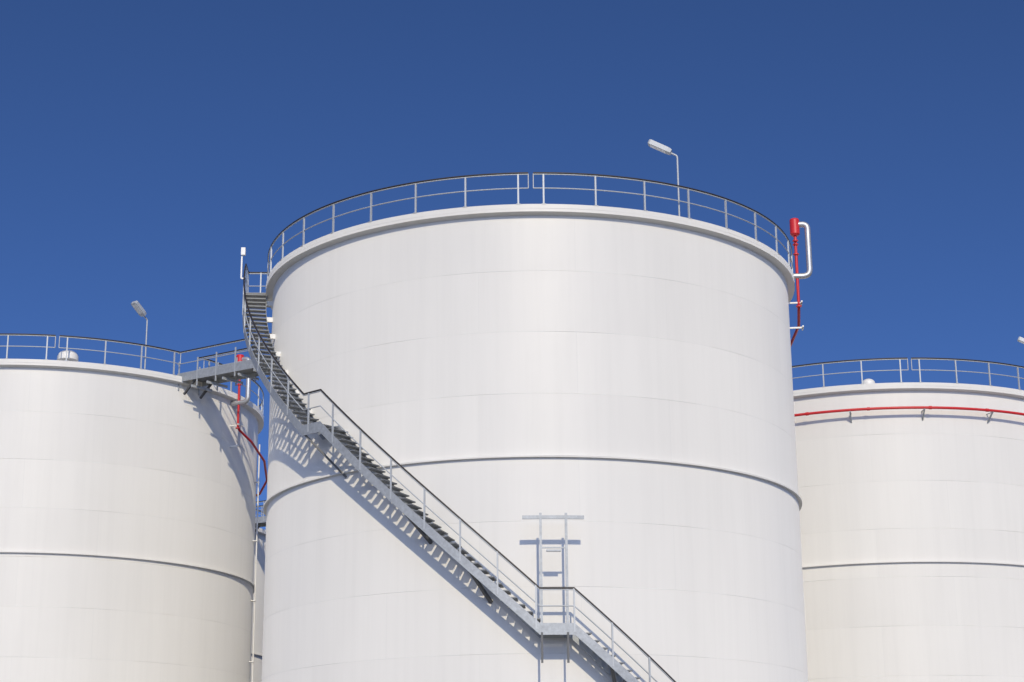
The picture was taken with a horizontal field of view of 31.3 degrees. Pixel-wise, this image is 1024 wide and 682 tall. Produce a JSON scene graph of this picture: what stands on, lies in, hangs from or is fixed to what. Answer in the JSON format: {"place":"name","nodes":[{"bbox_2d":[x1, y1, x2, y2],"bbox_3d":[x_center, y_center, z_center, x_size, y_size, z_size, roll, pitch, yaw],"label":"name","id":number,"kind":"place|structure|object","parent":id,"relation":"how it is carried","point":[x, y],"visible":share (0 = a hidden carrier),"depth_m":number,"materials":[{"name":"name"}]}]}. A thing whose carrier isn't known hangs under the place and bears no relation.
{"place":"outdoors","nodes":[
{"label":"outdoors","id":0,"kind":"place"},
{"bbox_2d":[0,367,257,681],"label":"storage tank","id":1,"kind":"object","parent":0,"point":[92,462],"visible":0.95,"depth_m":72.24,"materials":[{"name":"white metal"}]},
{"bbox_2d":[251,533,265,681],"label":"storage tank","id":2,"kind":"object","parent":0,"point":[259,614],"visible":0.06,"depth_m":108.20,"materials":[{"name":"white metal"}]},
{"bbox_2d":[0,0,1023,529],"label":"sky","id":3,"kind":"structure","parent":0,"point":[144,144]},
{"bbox_2d":[262,215,807,681],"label":"storage tank","id":4,"kind":"object","parent":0,"point":[526,335],"visible":0.99,"depth_m":55.10,"materials":[{"name":"white metal"}]},
{"bbox_2d":[240,247,389,480],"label":"stair shell clips","id":5,"kind":"object","parent":4,"relation":"attached to","point":[269,303],"visible":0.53,"depth_m":62.93,"materials":[{"name":"white metal"}]},
{"bbox_2d":[248,320,615,681],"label":"stair support brackets","id":6,"kind":"object","parent":4,"relation":"attached to","point":[477,581],"visible":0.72,"depth_m":52.59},
{"bbox_2d":[242,297,638,681],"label":"stair stringers","id":7,"kind":"object","parent":6,"relation":"on","point":[598,654],"visible":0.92,"depth_m":52.31,"materials":[{"name":"grey metal"}]},
{"bbox_2d":[243,293,640,680],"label":"stair treads","id":8,"kind":"object","parent":7,"relation":"attached to","point":[256,301],"visible":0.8,"depth_m":56.64,"materials":[{"name":"grey metal"}]},
{"bbox_2d":[789,300,803,330],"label":"pipe brackets","id":9,"kind":"object","parent":4,"relation":"attached to","point":[802,327],"visible":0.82,"depth_m":63.19,"materials":[{"name":"grey metal"}]},
{"bbox_2d":[794,391,1023,681],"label":"storage tank","id":10,"kind":"object","parent":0,"point":[906,485],"visible":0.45,"depth_m":72.51,"materials":[{"name":"white metal"}]},
{"bbox_2d":[793,382,1023,567],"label":"rings","id":11,"kind":"object","parent":10,"relation":"attached to","point":[919,386],"visible":0.16,"depth_m":73.78,"materials":[{"name":"white metal"}]},
{"bbox_2d":[863,379,874,383],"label":"roof vent","id":12,"kind":"object","parent":11,"relation":"on","point":[867,381],"visible":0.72,"depth_m":74.54,"materials":[{"name":"white metal"}]},
{"bbox_2d":[822,359,1020,389],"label":"railing posts","id":13,"kind":"object","parent":11,"relation":"on","point":[920,373],"visible":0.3,"depth_m":74.05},
{"bbox_2d":[792,359,1023,378],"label":"guard rails","id":14,"kind":"object","parent":13,"relation":"attached to","point":[907,366],"visible":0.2,"depth_m":74.15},
{"bbox_2d":[792,357,1023,367],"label":"handrail","id":15,"kind":"object","parent":13,"relation":"on","point":[906,358],"visible":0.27,"depth_m":74.22,"materials":[{"name":"grey"}]},
{"bbox_2d":[849,409,992,422],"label":"pipe brackets","id":16,"kind":"object","parent":10,"relation":"attached to","point":[923,410],"visible":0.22,"depth_m":73.60,"materials":[{"name":"metal"}]},
{"bbox_2d":[794,406,1023,416],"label":"red pipe","id":17,"kind":"object","parent":16,"relation":"on","point":[908,407],"visible":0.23,"depth_m":73.37,"materials":[{"name":"red metal"}]},
{"label":"ground","id":18,"kind":"structure","parent":0,"visible":0},
{"bbox_2d":[0,359,263,592],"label":"rim band","id":19,"kind":"object","parent":18,"relation":"on","point":[254,409],"visible":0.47,"depth_m":73.22,"materials":[{"name":"white metal"}]},
{"bbox_2d":[57,350,78,361],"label":"roof vent","id":20,"kind":"object","parent":19,"relation":"on","point":[72,355],"visible":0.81,"depth_m":73.26,"materials":[{"name":"white metal"}]},
{"bbox_2d":[5,335,263,412],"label":"railing posts","id":21,"kind":"object","parent":19,"relation":"on","point":[262,406],"visible":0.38,"depth_m":73.85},
{"bbox_2d":[0,335,263,408],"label":"guard rails","id":22,"kind":"object","parent":21,"relation":"attached to","point":[112,352],"visible":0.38,"depth_m":73.23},
{"bbox_2d":[0,333,263,405],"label":"handrail","id":23,"kind":"object","parent":21,"relation":"on","point":[109,340],"visible":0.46,"depth_m":73.30,"materials":[{"name":"grey"}]},
{"bbox_2d":[131,301,147,369],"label":"street lamp","id":24,"kind":"object","parent":19,"relation":"on","point":[141,308],"visible":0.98,"depth_m":74.79,"materials":[{"name":"grey metal"}]},
{"bbox_2d":[132,305,141,313],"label":"lamp lens","id":25,"kind":"object","parent":24,"relation":"attached to","point":[137,309],"visible":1,"depth_m":74.77,"materials":[{"name":"white"}]},
{"bbox_2d":[198,366,268,381],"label":"beam","id":26,"kind":"structure","parent":19,"relation":"on","point":[226,375],"depth_m":74.47,"materials":[{"name":"grey metal"}]},
{"bbox_2d":[183,379,211,398],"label":"support brackets","id":27,"kind":"object","parent":26,"relation":"attached to","point":[189,387],"visible":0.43,"depth_m":74.82,"materials":[{"name":"grey metal"}]},
{"bbox_2d":[177,358,270,386],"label":"walkway stringers","id":28,"kind":"object","parent":26,"relation":"attached to","point":[220,369],"visible":0.25,"depth_m":73.88,"materials":[{"name":"grey metal"}]},
{"bbox_2d":[177,340,268,394],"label":"walkway","id":29,"kind":"structure","parent":28,"relation":"attached to","point":[217,384],"depth_m":74.28,"materials":[{"name":"metal"}]},
{"bbox_2d":[181,333,271,357],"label":"walkway handrail","id":30,"kind":"object","parent":29,"relation":"on","point":[219,344],"visible":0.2,"depth_m":74.64,"materials":[{"name":"grey metal"}]},
{"bbox_2d":[230,357,250,405],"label":"white pipe","id":31,"kind":"object","parent":19,"relation":"attached to","point":[246,400],"visible":0.69,"depth_m":77.54,"materials":[{"name":"metal"}]},
{"bbox_2d":[229,423,259,681],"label":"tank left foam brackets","id":32,"kind":"object","parent":19,"relation":"attached to","point":[256,540],"visible":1,"depth_m":79.05,"materials":[{"name":"white metal"}]},
{"bbox_2d":[235,354,267,496],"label":"red pipe","id":33,"kind":"object","parent":19,"relation":"attached to","point":[239,356],"visible":0.68,"depth_m":78.02,"materials":[{"name":"red metal"}]},
{"bbox_2d":[251,528,265,655],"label":"brackets","id":34,"kind":"object","parent":18,"relation":"on","point":[261,531],"visible":0.02,"depth_m":108.96,"materials":[{"name":"grey metal"}]},
{"bbox_2d":[242,266,673,681],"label":"stair rails","id":35,"kind":"object","parent":18,"relation":"on","point":[247,273],"visible":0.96,"depth_m":53.61,"materials":[{"name":"grey metal"}]},
{"bbox_2d":[243,264,675,681],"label":"stair handrail","id":36,"kind":"object","parent":35,"relation":"attached to","point":[419,482],"visible":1,"depth_m":53.10,"materials":[{"name":"grey metal"}]},
{"bbox_2d":[522,513,583,622],"bbox_3d":[1.189,6.518,51.910,1.776,3.300,0.132,0,-16,-3],"label":"landing gauge frame","id":37,"kind":"object","parent":35,"relation":"attached to","point":[540,516],"visible":1,"depth_m":52.03,"materials":[{"name":"grey metal"}]},
{"bbox_2d":[263,204,801,515],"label":"rings","id":38,"kind":"object","parent":18,"relation":"on","point":[289,260],"visible":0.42,"depth_m":56.53,"materials":[{"name":"white metal"}]},
{"bbox_2d":[267,174,794,282],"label":"railing posts","id":39,"kind":"object","parent":38,"relation":"on","point":[644,198],"visible":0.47,"depth_m":58.04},
{"bbox_2d":[267,174,792,273],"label":"guard rails","id":40,"kind":"object","parent":39,"relation":"attached to","point":[527,188],"visible":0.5,"depth_m":56.96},
{"bbox_2d":[268,172,791,255],"bbox_3d":[0.637,-2.628,64.840,18.413,0.055,18.435,0,-16,0],"label":"handrail","id":41,"kind":"object","parent":39,"relation":"on","point":[533,173],"visible":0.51,"depth_m":56.91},
{"bbox_2d":[648,139,679,215],"bbox_3d":[4.867,-5.043,58.003,1.034,2.878,0.300,-3,-16,8],"label":"street lamp","id":42,"kind":"object","parent":38,"relation":"on","point":[667,150],"visible":0.87,"depth_m":58.15,"materials":[{"name":"grey metal"}]},
{"bbox_2d":[650,144,665,153],"bbox_3d":[4.656,-6.128,58.344,0.485,0.270,0.240,-3,-16,8],"label":"lamp lens","id":43,"kind":"object","parent":42,"relation":"attached to","point":[657,148],"visible":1,"depth_m":58.33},
{"bbox_2d":[789,218,801,345],"bbox_3d":[9.217,-0.966,66.882,1.145,4.922,7.455,5,-17,-18],"label":"red pipe","id":44,"kind":"object","parent":38,"relation":"attached to","point":[794,229],"visible":0.7,"depth_m":63.98,"materials":[{"name":"red metal"}]},
{"bbox_2d":[793,221,812,278],"bbox_3d":[9.724,-3.160,63.975,1.505,2.115,0.220,-2,-16,6],"label":"vent pipe","id":45,"kind":"object","parent":44,"relation":"attached to","point":[808,249],"visible":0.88,"depth_m":63.79,"materials":[{"name":"white metal"}]},
{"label":"walkway deck","id":46,"kind":"structure","parent":0,"visible":0},
{"bbox_2d":[255,516,265,527],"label":"walkway stringers","id":47,"kind":"object","parent":46,"relation":"on","point":[260,519],"depth_m":106.21,"materials":[{"name":"grey metal"}]},
{"bbox_2d":[255,501,265,525],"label":"walkway railing posts","id":48,"kind":"object","parent":47,"relation":"attached to","point":[261,512],"visible":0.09,"depth_m":106.66,"materials":[{"name":"metal"}]}
]}

